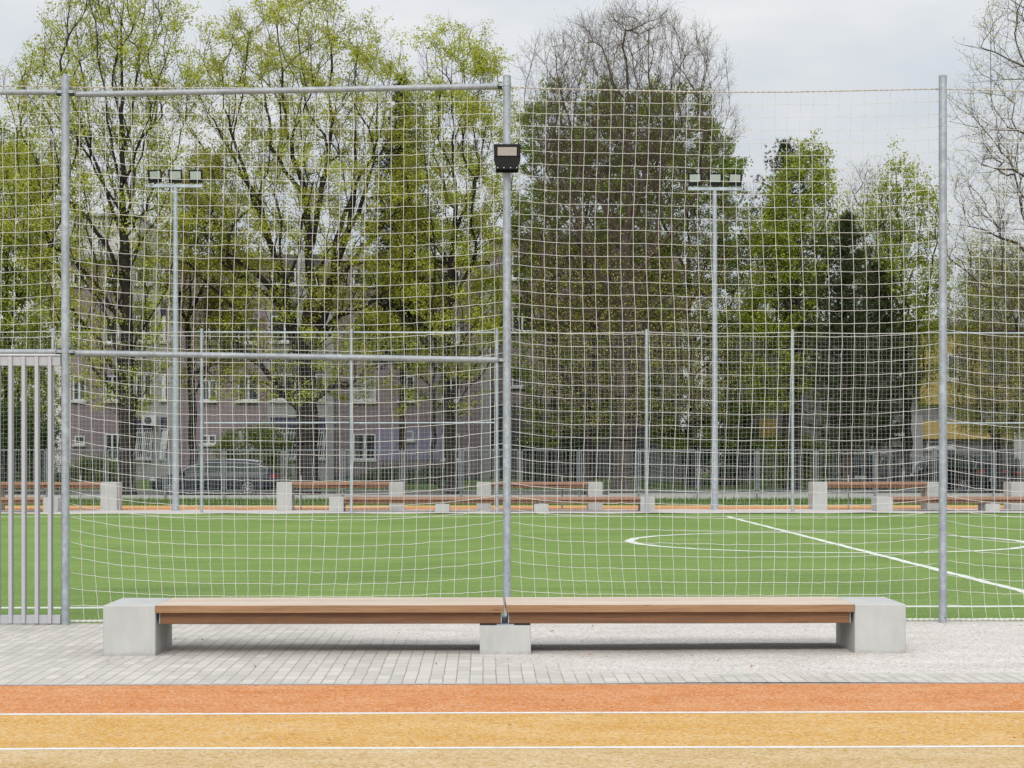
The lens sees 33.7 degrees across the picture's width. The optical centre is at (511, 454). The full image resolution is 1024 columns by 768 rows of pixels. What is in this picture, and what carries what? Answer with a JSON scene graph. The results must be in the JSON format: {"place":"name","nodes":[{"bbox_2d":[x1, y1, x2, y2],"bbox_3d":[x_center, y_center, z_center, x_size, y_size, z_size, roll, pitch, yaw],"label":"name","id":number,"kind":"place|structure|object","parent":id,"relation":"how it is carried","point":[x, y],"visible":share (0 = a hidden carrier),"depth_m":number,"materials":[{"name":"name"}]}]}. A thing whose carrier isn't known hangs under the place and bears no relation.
{"place":"outdoors","nodes":[
{"label":"outdoors","id":0,"kind":"place"},
{"bbox_2d":[20,213,162,472],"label":"apartment block","id":1,"kind":"structure","parent":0,"point":[112,242],"depth_m":149.37,"materials":[{"name":"white concrete"}]},
{"bbox_2d":[70,254,490,479],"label":"apartment block","id":2,"kind":"structure","parent":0,"point":[84,423],"depth_m":87.74,"materials":[{"name":"grey paint"}]},
{"bbox_2d":[70,376,86,402],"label":"window","id":3,"kind":"structure","parent":2,"relation":"in","point":[75,398],"depth_m":87.59,"materials":[{"name":"white plastic"}]},
{"bbox_2d":[72,436,85,446],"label":"window","id":4,"kind":"structure","parent":2,"relation":"in","point":[77,438],"depth_m":87.59,"materials":[{"name":"white plastic"}]},
{"bbox_2d":[73,318,85,344],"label":"window","id":5,"kind":"structure","parent":2,"relation":"in","point":[76,322],"depth_m":87.63,"materials":[{"name":"white plastic"}]},
{"bbox_2d":[103,376,117,402],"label":"window","id":6,"kind":"structure","parent":2,"relation":"in","point":[113,378],"depth_m":87.61,"materials":[{"name":"white plastic"}]},
{"bbox_2d":[103,318,119,344],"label":"window","id":7,"kind":"structure","parent":2,"relation":"in","point":[117,334],"depth_m":87.65,"materials":[{"name":"white plastic"}]},
{"bbox_2d":[105,434,118,461],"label":"window","id":8,"kind":"structure","parent":2,"relation":"in","point":[110,440],"depth_m":87.65,"materials":[{"name":"white plastic"}]},
{"bbox_2d":[135,432,152,460],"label":"window","id":9,"kind":"structure","parent":2,"relation":"in","point":[149,433],"depth_m":87.16,"materials":[{"name":"white plastic"}]},
{"bbox_2d":[136,374,151,401],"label":"window","id":10,"kind":"structure","parent":2,"relation":"in","point":[141,380],"depth_m":87.16,"materials":[{"name":"white plastic"}]},
{"bbox_2d":[136,316,152,343],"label":"window","id":11,"kind":"structure","parent":2,"relation":"in","point":[150,324],"depth_m":87.16,"materials":[{"name":"white plastic"}]},
{"bbox_2d":[143,416,157,424],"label":"air conditioner","id":12,"kind":"object","parent":2,"relation":"attached to","point":[147,422],"visible":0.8,"depth_m":86.80,"materials":[{"name":"white plastic"}]},
{"bbox_2d":[159,375,166,401],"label":"window","id":13,"kind":"structure","parent":2,"relation":"in","point":[163,377],"depth_m":87.14,"materials":[{"name":"white plastic"}]},
{"bbox_2d":[199,435,216,446],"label":"window","id":14,"kind":"structure","parent":2,"relation":"in","point":[208,443],"depth_m":87.69,"materials":[{"name":"white plastic"}]},
{"bbox_2d":[199,380,217,402],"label":"window","id":15,"kind":"structure","parent":2,"relation":"in","point":[205,395],"depth_m":87.74,"materials":[{"name":"white plastic"}]},
{"bbox_2d":[235,376,259,402],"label":"window","id":16,"kind":"structure","parent":2,"relation":"in","point":[251,400],"depth_m":87.76,"materials":[{"name":"white plastic"}]},
{"bbox_2d":[238,318,259,344],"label":"window","id":17,"kind":"structure","parent":2,"relation":"in","point":[249,318],"depth_m":87.76,"materials":[{"name":"white plastic"}]},
{"bbox_2d":[269,316,288,343],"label":"window","id":18,"kind":"structure","parent":2,"relation":"in","point":[287,339],"depth_m":87.29,"materials":[{"name":"white plastic"}]},
{"bbox_2d":[269,374,295,401],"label":"window","id":19,"kind":"structure","parent":2,"relation":"in","point":[287,382],"depth_m":87.29,"materials":[{"name":"white plastic"}]},
{"bbox_2d":[271,269,296,286],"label":"window","id":20,"kind":"structure","parent":2,"relation":"in","point":[292,278],"depth_m":87.27,"materials":[{"name":"white plastic"}]},
{"bbox_2d":[274,432,295,460],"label":"window","id":21,"kind":"structure","parent":2,"relation":"in","point":[290,434],"depth_m":87.29,"materials":[{"name":"white plastic"}]},
{"bbox_2d":[315,432,325,460],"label":"window","id":22,"kind":"structure","parent":2,"relation":"in","point":[319,435],"depth_m":87.31,"materials":[{"name":"white plastic"}]},
{"bbox_2d":[353,271,374,287],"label":"window","id":23,"kind":"structure","parent":2,"relation":"in","point":[358,283],"depth_m":87.86,"materials":[{"name":"white plastic"}]},
{"bbox_2d":[353,434,376,461],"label":"window","id":24,"kind":"structure","parent":2,"relation":"in","point":[357,438],"depth_m":87.86,"materials":[{"name":"white plastic"}]},
{"bbox_2d":[353,376,376,402],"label":"window","id":25,"kind":"structure","parent":2,"relation":"in","point":[372,396],"depth_m":87.86,"materials":[{"name":"white plastic"}]},
{"bbox_2d":[397,376,414,402],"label":"window","id":26,"kind":"structure","parent":2,"relation":"in","point":[407,378],"depth_m":87.86,"materials":[{"name":"white plastic"}]},
{"bbox_2d":[439,434,459,461],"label":"window","id":27,"kind":"structure","parent":2,"relation":"in","point":[458,438],"depth_m":87.91,"materials":[{"name":"white plastic"}]},
{"bbox_2d":[440,376,460,402],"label":"window","id":28,"kind":"structure","parent":2,"relation":"in","point":[451,380],"depth_m":87.91,"materials":[{"name":"white plastic"}]},
{"bbox_2d":[1,457,912,682],"bbox_3d":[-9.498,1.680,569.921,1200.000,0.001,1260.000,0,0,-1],"label":"ground","id":29,"kind":"structure","parent":0,"point":[653,513],"depth_m":48.45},
{"bbox_2d":[5,493,1003,499],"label":"retaining wall","id":30,"kind":"structure","parent":29,"relation":"on","point":[746,495],"depth_m":62.10,"materials":[{"name":"concrete"}]},
{"bbox_2d":[0,682,1023,685],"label":"kerb","id":31,"kind":"structure","parent":29,"relation":"on","point":[508,683],"depth_m":12.15,"materials":[{"name":"concrete"}]},
{"bbox_2d":[5,507,1003,509],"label":"running track","id":32,"kind":"structure","parent":0,"point":[464,508],"depth_m":51.84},
{"bbox_2d":[5,492,1003,494],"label":"street","id":33,"kind":"structure","parent":0,"point":[340,493],"depth_m":72.25,"materials":[{"name":"grey asphalt"}]},
{"bbox_2d":[1,395,60,493],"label":"shrub","id":34,"kind":"object","parent":33,"relation":"on","point":[30,436],"visible":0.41,"depth_m":71.35,"materials":[{"name":"green plant"}]},
{"bbox_2d":[0,112,83,491],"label":"broad tree","id":35,"kind":"object","parent":33,"relation":"on","point":[17,287],"visible":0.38,"depth_m":74.16,"materials":[{"name":"green plant"}]},
{"bbox_2d":[138,139,266,492],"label":"plum tree","id":36,"kind":"object","parent":33,"relation":"on","point":[216,304],"visible":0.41,"depth_m":72.53,"materials":[{"name":"green plant"}]},
{"bbox_2d":[150,459,279,494],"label":"parked car","id":37,"kind":"object","parent":33,"relation":"on","point":[262,474],"visible":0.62,"depth_m":69.24,"materials":[{"name":"grey paint"},{"name":"glass"},{"name":"chrome"}]},
{"bbox_2d":[155,0,436,494],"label":"maple tree","id":38,"kind":"object","parent":33,"relation":"on","point":[332,286],"visible":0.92,"depth_m":69.11,"materials":[{"name":"green plant"}]},
{"bbox_2d":[345,14,526,493],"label":"ash tree","id":39,"kind":"object","parent":33,"relation":"on","point":[481,67],"visible":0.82,"depth_m":71.42,"materials":[{"name":"green plant"}]},
{"bbox_2d":[515,109,638,494],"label":"dark tree","id":40,"kind":"object","parent":33,"relation":"on","point":[587,468],"visible":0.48,"depth_m":68.87,"materials":[{"name":"green plant"}]},
{"bbox_2d":[752,426,829,491],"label":"shrub","id":41,"kind":"object","parent":33,"relation":"on","point":[810,445],"visible":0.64,"depth_m":74.89,"materials":[{"name":"green plant"}]},
{"bbox_2d":[788,209,901,492],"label":"pine tree","id":42,"kind":"object","parent":33,"relation":"on","point":[846,298],"visible":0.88,"depth_m":67.92,"materials":[{"name":"green plant"}]},
{"bbox_2d":[833,258,923,491],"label":"pine tree","id":43,"kind":"object","parent":33,"relation":"on","point":[885,355],"visible":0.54,"depth_m":75.00,"materials":[{"name":"green plant"}]},
{"bbox_2d":[911,453,1007,492],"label":"parked car","id":44,"kind":"object","parent":33,"relation":"on","point":[963,476],"visible":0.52,"depth_m":72.88,"materials":[{"name":"black paint"}]},
{"bbox_2d":[927,229,1023,492],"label":"willow tree","id":45,"kind":"object","parent":33,"relation":"on","point":[996,431],"visible":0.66,"depth_m":70.95,"materials":[{"name":"green plant"}]},
{"bbox_2d":[5,505,1003,507],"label":"running track","id":46,"kind":"structure","parent":0,"point":[511,506],"depth_m":53.84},
{"bbox_2d":[5,496,1003,505],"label":"verge","id":47,"kind":"structure","parent":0,"point":[421,504],"depth_m":56.22,"materials":[{"name":"green plant"}]},
{"bbox_2d":[1,449,1023,499],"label":"railing fence","id":48,"kind":"object","parent":47,"relation":"on","point":[106,452],"visible":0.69,"depth_m":61.91,"materials":[{"name":"metal"}]},
{"bbox_2d":[15,473,1003,491],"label":"lawn","id":49,"kind":"structure","parent":0,"point":[139,484],"depth_m":78.54,"materials":[{"name":"green plant"}]},
{"bbox_2d":[58,450,140,481],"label":"shrub","id":50,"kind":"object","parent":49,"relation":"on","point":[88,478],"visible":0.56,"depth_m":79.45,"materials":[{"name":"green plant"}]},
{"bbox_2d":[208,419,295,489],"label":"shrub","id":51,"kind":"object","parent":49,"relation":"on","point":[226,442],"visible":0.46,"depth_m":75.39,"materials":[{"name":"green plant"}]},
{"bbox_2d":[347,71,466,489],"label":"spruce tree","id":52,"kind":"object","parent":49,"relation":"on","point":[402,445],"visible":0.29,"depth_m":76.73,"materials":[{"name":"green plant"}]},
{"bbox_2d":[357,459,475,483],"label":"shrub","id":53,"kind":"object","parent":49,"relation":"on","point":[393,474],"visible":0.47,"depth_m":83.24,"materials":[{"name":"green plant"}]},
{"bbox_2d":[511,427,599,481],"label":"shrub","id":54,"kind":"object","parent":49,"relation":"on","point":[569,461],"visible":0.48,"depth_m":81.50,"materials":[{"name":"green plant"}]},
{"bbox_2d":[497,69,657,481],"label":"green tree","id":55,"kind":"object","parent":49,"relation":"on","point":[541,439],"visible":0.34,"depth_m":78.46,"materials":[{"name":"green plant"}]},
{"bbox_2d":[644,434,686,481],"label":"shed","id":56,"kind":"structure","parent":49,"relation":"on","point":[678,470],"depth_m":84.14,"materials":[{"name":"paint"}]},
{"bbox_2d":[606,73,777,486],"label":"green tree","id":57,"kind":"object","parent":49,"relation":"on","point":[690,440],"visible":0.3,"depth_m":79.35,"materials":[{"name":"green plant"}]},
{"bbox_2d":[674,398,764,485],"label":"shrub","id":58,"kind":"object","parent":49,"relation":"on","point":[707,464],"visible":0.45,"depth_m":80.78,"materials":[{"name":"green plant"}]},
{"bbox_2d":[741,137,826,488],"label":"tree","id":59,"kind":"object","parent":49,"relation":"on","point":[782,146],"visible":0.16,"depth_m":78.12,"materials":[{"name":"green plant"}]},
{"bbox_2d":[727,128,858,492],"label":"maple tree","id":60,"kind":"object","parent":49,"relation":"on","point":[757,301],"visible":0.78,"depth_m":72.80,"materials":[{"name":"green plant"}]},
{"bbox_2d":[812,442,868,481],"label":"shrub","id":61,"kind":"object","parent":49,"relation":"on","point":[832,456],"visible":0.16,"depth_m":78.95,"materials":[{"name":"green plant"}]},
{"bbox_2d":[839,152,897,453],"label":"leafless tree","id":62,"kind":"object","parent":49,"relation":"on","point":[866,446],"visible":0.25,"depth_m":82.14,"materials":[{"name":"grey plant"}]},
{"bbox_2d":[842,453,903,489],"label":"parked car","id":63,"kind":"object","parent":49,"relation":"on","point":[862,470],"visible":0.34,"depth_m":77.05,"materials":[{"name":"black paint"}]},
{"bbox_2d":[724,321,1023,480],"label":"apartment block","id":64,"kind":"structure","parent":49,"relation":"on","point":[920,415],"depth_m":84.84,"materials":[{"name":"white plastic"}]},
{"bbox_2d":[858,436,887,454],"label":"window","id":65,"kind":"structure","parent":64,"relation":"in","point":[870,447],"depth_m":84.89,"materials":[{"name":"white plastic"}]},
{"bbox_2d":[890,421,903,446],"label":"window","id":66,"kind":"structure","parent":64,"relation":"in","point":[898,442],"depth_m":84.87,"materials":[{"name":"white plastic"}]},
{"bbox_2d":[924,441,954,449],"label":"window","id":67,"kind":"structure","parent":64,"relation":"in","point":[931,444],"depth_m":84.91,"materials":[{"name":"white plastic"}]},
{"bbox_2d":[947,353,966,381],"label":"window","id":68,"kind":"structure","parent":64,"relation":"in","point":[951,354],"depth_m":84.66,"materials":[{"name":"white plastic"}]},
{"bbox_2d":[980,441,988,454],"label":"window","id":69,"kind":"structure","parent":64,"relation":"in","point":[986,445],"depth_m":84.99,"materials":[{"name":"grey glass"}]},
{"bbox_2d":[1001,441,1009,457],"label":"window","id":70,"kind":"structure","parent":64,"relation":"in","point":[1008,442],"depth_m":85.02,"materials":[{"name":"grey glass"}]},
{"bbox_2d":[848,134,964,489],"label":"maple tree","id":71,"kind":"object","parent":49,"relation":"on","point":[896,238],"visible":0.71,"depth_m":75.96,"materials":[{"name":"green plant"}]},
{"bbox_2d":[897,456,938,481],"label":"parked car","id":72,"kind":"object","parent":49,"relation":"on","point":[914,467],"visible":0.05,"depth_m":80.45,"materials":[{"name":"silver metal"}]},
{"bbox_2d":[979,457,1023,491],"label":"parked car","id":73,"kind":"object","parent":49,"relation":"on","point":[1013,470],"visible":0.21,"depth_m":74.76,"materials":[{"name":"black paint"}]},
{"bbox_2d":[0,621,1023,684],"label":"paving","id":74,"kind":"structure","parent":0,"point":[936,651],"depth_m":13.83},
{"bbox_2d":[103,597,905,655],"bbox_3d":[-0.055,1.457,14.304,6.622,0.445,0.762,0,0,-1],"label":"bench","id":75,"kind":"object","parent":74,"relation":"on","point":[137,626],"visible":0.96,"depth_m":13.97,"materials":[{"name":"wood"},{"name":"cast concrete"},{"name":"galvanised steel"}]},
{"bbox_2d":[0,75,1023,624],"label":"ball fence","id":76,"kind":"object","parent":74,"relation":"on","point":[66,91],"visible":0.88,"depth_m":16.48,"materials":[{"name":"metal"}]},
{"bbox_2d":[0,354,60,623],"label":"gate","id":77,"kind":"structure","parent":76,"relation":"attached to","point":[24,361],"depth_m":16.37,"materials":[{"name":"grey metal"}]},
{"bbox_2d":[494,144,519,172],"bbox_3d":[-0.047,-2.869,16.352,0.256,0.256,0.148,0,0,-1],"label":"floodlight","id":78,"kind":"object","parent":76,"relation":"attached to","point":[506,158],"visible":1,"depth_m":16.29,"materials":[{"name":"black metal"}]},
{"bbox_2d":[13,625,1023,751],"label":"leaf litter","id":79,"kind":"object","parent":74,"relation":"on","point":[508,724],"visible":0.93,"depth_m":12.66,"materials":[{"name":"brown plant"}]},
{"bbox_2d":[0,712,1023,747],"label":"running track","id":80,"kind":"structure","parent":0,"point":[604,729],"depth_m":10.12,"materials":[{"name":"rubber"}]},
{"bbox_2d":[0,711,1023,714],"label":"track line","id":81,"kind":"object","parent":80,"relation":"on","point":[478,712],"visible":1,"depth_m":10.81,"materials":[{"name":"white paint"}]},
{"bbox_2d":[0,683,1023,712],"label":"running track","id":82,"kind":"structure","parent":0,"point":[486,698],"depth_m":11.45,"materials":[{"name":"orange rubber"}]},
{"bbox_2d":[0,747,1023,767],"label":"running track","id":83,"kind":"structure","parent":0,"point":[957,757],"depth_m":9.18,"materials":[{"name":"yellow rubber"}]},
{"bbox_2d":[0,745,1023,749],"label":"track line","id":84,"kind":"object","parent":83,"relation":"on","point":[512,747],"visible":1,"depth_m":9.52,"materials":[{"name":"white paint"}]},
{"bbox_2d":[0,0,1023,456],"label":"sky","id":85,"kind":"structure","parent":0,"point":[776,45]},
{"bbox_2d":[1,513,1023,622],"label":"pitch","id":86,"kind":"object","parent":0,"point":[709,570],"visible":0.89,"depth_m":26.91,"materials":[{"name":"green plant"}]},
{"bbox_2d":[1,605,1023,608],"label":"side line","id":87,"kind":"object","parent":86,"relation":"on","point":[915,606],"visible":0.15,"depth_m":18.37,"materials":[{"name":"white paint"}]},
{"bbox_2d":[270,516,778,516],"bbox_3d":[-0.752,1.648,45.192,90.008,0.001,0.248,0,0,-1],"label":"side line","id":88,"kind":"object","parent":86,"relation":"on","point":[523,516],"visible":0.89,"depth_m":45.21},
{"bbox_2d":[625,532,1023,552],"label":"circle","id":89,"kind":"object","parent":86,"relation":"on","point":[631,540],"visible":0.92,"depth_m":30.69,"materials":[{"name":"white paint"}]},
{"bbox_2d":[725,516,1023,592],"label":"halfway line","id":90,"kind":"object","parent":86,"relation":"on","point":[960,575],"visible":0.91,"depth_m":26.36,"materials":[{"name":"white paint"}]},
{"bbox_2d":[1,509,1023,513],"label":"gravel path","id":91,"kind":"structure","parent":0,"point":[387,511],"depth_m":48.87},
{"bbox_2d":[1,497,60,511],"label":"bench","id":92,"kind":"object","parent":91,"relation":"on","point":[44,502],"visible":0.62,"depth_m":48.56,"materials":[{"name":"concrete"}]},
{"bbox_2d":[1,482,121,509],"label":"bench","id":93,"kind":"object","parent":91,"relation":"on","point":[111,502],"visible":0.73,"depth_m":49.96,"materials":[{"name":"concrete"}]},
{"bbox_2d":[147,169,202,510],"bbox_3d":[-9.920,-3.334,49.791,1.617,10.168,0.339,0,0,-5],"label":"light mast","id":94,"kind":"object","parent":91,"relation":"on","point":[153,175],"visible":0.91,"depth_m":49.72,"materials":[{"name":"metal"}]},
{"bbox_2d":[277,482,404,509],"bbox_3d":[-5.103,1.246,50.445,3.757,0.869,0.762,0,0,-1],"label":"bench","id":95,"kind":"object","parent":91,"relation":"on","point":[396,487],"visible":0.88,"depth_m":50.10,"materials":[{"name":"concrete"}]},
{"bbox_2d":[329,497,654,511],"bbox_3d":[-0.575,1.452,49.120,9.394,0.456,0.762,0,0,-1],"label":"bench","id":96,"kind":"object","parent":91,"relation":"on","point":[537,507],"visible":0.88,"depth_m":48.77,"materials":[{"name":"wood"}]},
{"bbox_2d":[0,328,1023,513],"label":"ball fence","id":97,"kind":"object","parent":91,"relation":"on","point":[351,331],"visible":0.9,"depth_m":48.29,"materials":[{"name":"metal"}]},
{"bbox_2d":[477,482,602,509],"bbox_3d":[0.816,1.245,50.544,3.742,0.869,0.762,0,0,-1],"label":"bench","id":98,"kind":"object","parent":91,"relation":"on","point":[593,492],"visible":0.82,"depth_m":50.20,"materials":[{"name":"concrete"}]},
{"bbox_2d":[688,173,741,509],"bbox_3d":[6.051,-3.334,50.408,1.620,10.168,0.340,0,0,-1],"label":"light mast","id":99,"kind":"object","parent":91,"relation":"on","point":[715,177],"visible":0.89,"depth_m":50.34,"materials":[{"name":"metal"}]},
{"bbox_2d":[808,482,938,509],"bbox_3d":[10.886,1.246,50.711,3.858,0.868,0.762,0,0,-1],"label":"bench","id":100,"kind":"object","parent":91,"relation":"on","point":[933,488],"visible":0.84,"depth_m":50.36,"materials":[{"name":"concrete"}]},
{"bbox_2d":[871,496,1023,510],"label":"bench","id":101,"kind":"object","parent":91,"relation":"on","point":[889,507],"visible":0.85,"depth_m":48.99,"materials":[{"name":"concrete"}]},
{"bbox_2d":[1004,482,1023,508],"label":"bench","id":102,"kind":"object","parent":91,"relation":"on","point":[1015,485],"visible":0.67,"depth_m":50.41,"materials":[{"name":"concrete"}]},
{"bbox_2d":[490,234,683,478],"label":"apartment block","id":103,"kind":"structure","parent":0,"point":[515,387],"depth_m":93.11,"materials":[{"name":"grey paint"}]},
{"bbox_2d":[511,363,530,388],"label":"window","id":104,"kind":"structure","parent":103,"relation":"in","point":[514,386],"depth_m":92.96,"materials":[{"name":"white plastic"}]},
{"bbox_2d":[511,307,532,333],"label":"window","id":105,"kind":"structure","parent":103,"relation":"in","point":[520,321],"depth_m":93.01,"materials":[{"name":"white plastic"}]},
{"bbox_2d":[511,256,532,280],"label":"window","id":106,"kind":"structure","parent":103,"relation":"in","point":[516,274],"depth_m":93.01,"materials":[{"name":"white plastic"}]},
{"label":"lawn","id":107,"kind":"structure","parent":0,"visible":0},
{"bbox_2d":[0,0,218,494],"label":"linden tree","id":108,"kind":"object","parent":107,"relation":"on","point":[120,48],"visible":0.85,"depth_m":65.25,"materials":[{"name":"green plant"}]},
{"bbox_2d":[496,0,785,492],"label":"leafless tree","id":109,"kind":"object","parent":107,"relation":"on","point":[625,306],"visible":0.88,"depth_m":66.23,"materials":[{"name":"plant"}]},
{"bbox_2d":[927,0,1023,415],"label":"leafless tree","id":110,"kind":"object","parent":107,"relation":"on","point":[1019,191],"visible":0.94,"depth_m":64.50,"materials":[{"name":"grey plant"}]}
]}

